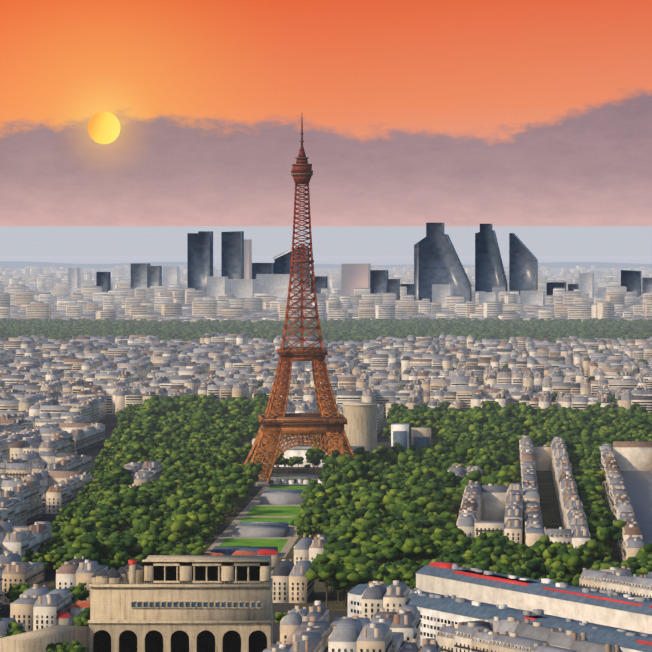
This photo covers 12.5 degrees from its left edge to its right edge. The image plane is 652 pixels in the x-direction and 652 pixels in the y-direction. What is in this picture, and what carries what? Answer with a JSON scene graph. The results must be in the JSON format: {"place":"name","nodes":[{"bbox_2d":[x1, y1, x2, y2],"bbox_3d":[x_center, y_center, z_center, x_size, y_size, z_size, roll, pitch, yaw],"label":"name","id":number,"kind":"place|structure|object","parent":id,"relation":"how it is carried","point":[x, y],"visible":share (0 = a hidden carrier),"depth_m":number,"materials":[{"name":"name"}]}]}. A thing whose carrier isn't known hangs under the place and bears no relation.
{"place":"outdoors","nodes":[
{"label":"outdoors","id":0,"kind":"place"},
{"bbox_2d":[88,112,119,143],"bbox_3d":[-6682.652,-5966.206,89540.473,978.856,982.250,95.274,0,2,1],"label":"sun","id":1,"kind":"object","parent":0,"point":[103,127],"visible":1,"depth_m":89540.47,"materials":[{"name":"yellow"}]},
{"bbox_2d":[0,226,651,267],"bbox_3d":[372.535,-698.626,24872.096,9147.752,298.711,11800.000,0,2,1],"label":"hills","id":2,"kind":"structure","parent":0,"point":[550,241],"depth_m":29970.99,"materials":[{"name":"grey"}]},
{"bbox_2d":[0,256,651,648],"bbox_3d":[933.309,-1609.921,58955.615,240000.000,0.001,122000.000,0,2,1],"label":"ground","id":3,"kind":"structure","parent":0,"point":[110,422],"depth_m":22863.17,"materials":[{"name":"grey"}]},
{"bbox_2d":[19,403,143,576],"bbox_3d":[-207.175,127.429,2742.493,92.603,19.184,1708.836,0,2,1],"label":"tree row","id":4,"kind":"object","parent":3,"relation":"on","point":[91,494],"visible":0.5,"depth_m":2373.95,"materials":[{"name":"green plant"}]},
{"bbox_2d":[0,555,272,651],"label":"monumental building","id":5,"kind":"structure","parent":3,"relation":"on","point":[189,603],"depth_m":1537.88,"materials":[{"name":"beige stone"}]},
{"bbox_2d":[57,549,278,625],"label":"houses","id":6,"kind":"structure","parent":3,"relation":"on","point":[66,617],"depth_m":1690.14,"materials":[{"name":"ceramic"}]},
{"bbox_2d":[0,568,581,651],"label":"trees","id":7,"kind":"object","parent":3,"relation":"on","point":[16,591],"visible":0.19,"depth_m":1628.01,"materials":[{"name":"green plant"}]},
{"bbox_2d":[243,120,354,485],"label":"eiffel tower","id":8,"kind":"structure","parent":3,"relation":"on","point":[277,422],"depth_m":2658.86,"materials":[{"name":"metal"}]},
{"bbox_2d":[0,342,648,442],"bbox_3d":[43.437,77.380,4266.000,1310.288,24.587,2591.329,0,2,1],"label":"street trees","id":9,"kind":"object","parent":3,"relation":"on","point":[119,416],"visible":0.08,"depth_m":3753.39,"materials":[{"name":"green plant"}]},
{"bbox_2d":[0,318,651,342],"bbox_3d":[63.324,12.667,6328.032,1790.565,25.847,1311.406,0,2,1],"label":"woods","id":10,"kind":"object","parent":3,"relation":"on","point":[361,329],"visible":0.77,"depth_m":6278.98,"materials":[{"name":"green plant"}]},
{"bbox_2d":[0,411,651,651],"bbox_3d":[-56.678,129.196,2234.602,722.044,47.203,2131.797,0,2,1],"label":"apartment buildings","id":11,"kind":"structure","parent":3,"relation":"on","point":[45,467],"depth_m":1957.06,"materials":[{"name":"stone"}]},
{"bbox_2d":[0,265,651,379],"bbox_3d":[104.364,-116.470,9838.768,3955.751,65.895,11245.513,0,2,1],"label":"city","id":12,"kind":"object","parent":3,"relation":"on","point":[30,292],"visible":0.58,"depth_m":6973.33,"materials":[{"name":"concrete"}]},
{"bbox_2d":[0,365,651,432],"bbox_3d":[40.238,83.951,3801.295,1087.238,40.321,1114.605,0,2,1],"label":"city buildings","id":13,"kind":"structure","parent":3,"relation":"on","point":[95,395],"depth_m":3804.33,"materials":[{"name":"concrete"}]},
{"bbox_2d":[252,402,430,466],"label":"buildings","id":14,"kind":"structure","parent":3,"relation":"on","point":[360,428],"depth_m":2975.33,"materials":[{"name":"white paint"}]},
{"bbox_2d":[68,223,651,307],"bbox_3d":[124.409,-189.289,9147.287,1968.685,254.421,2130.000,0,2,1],"label":"skyline","id":15,"kind":"structure","parent":3,"relation":"on","point":[440,274],"depth_m":8988.21,"materials":[{"name":"grey glass"}]},
{"bbox_2d":[347,561,651,651],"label":"building","id":16,"kind":"structure","parent":3,"relation":"on","point":[610,608],"depth_m":1586.43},
{"bbox_2d":[0,0,651,229],"label":"sky","id":17,"kind":"structure","parent":0,"point":[413,113],"materials":[{"name":"orange"}]},
{"bbox_2d":[47,432,619,610],"bbox_3d":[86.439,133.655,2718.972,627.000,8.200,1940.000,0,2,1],"label":"park ground","id":18,"kind":"structure","parent":0,"point":[262,517],"depth_m":2303.40,"materials":[{"name":"green plant"}]},
{"bbox_2d":[44,393,651,607],"bbox_3d":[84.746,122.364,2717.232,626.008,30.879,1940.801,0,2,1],"label":"park trees","id":19,"kind":"object","parent":18,"relation":"on","point":[366,512],"visible":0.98,"depth_m":2324.48,"materials":[{"name":"green plant"}]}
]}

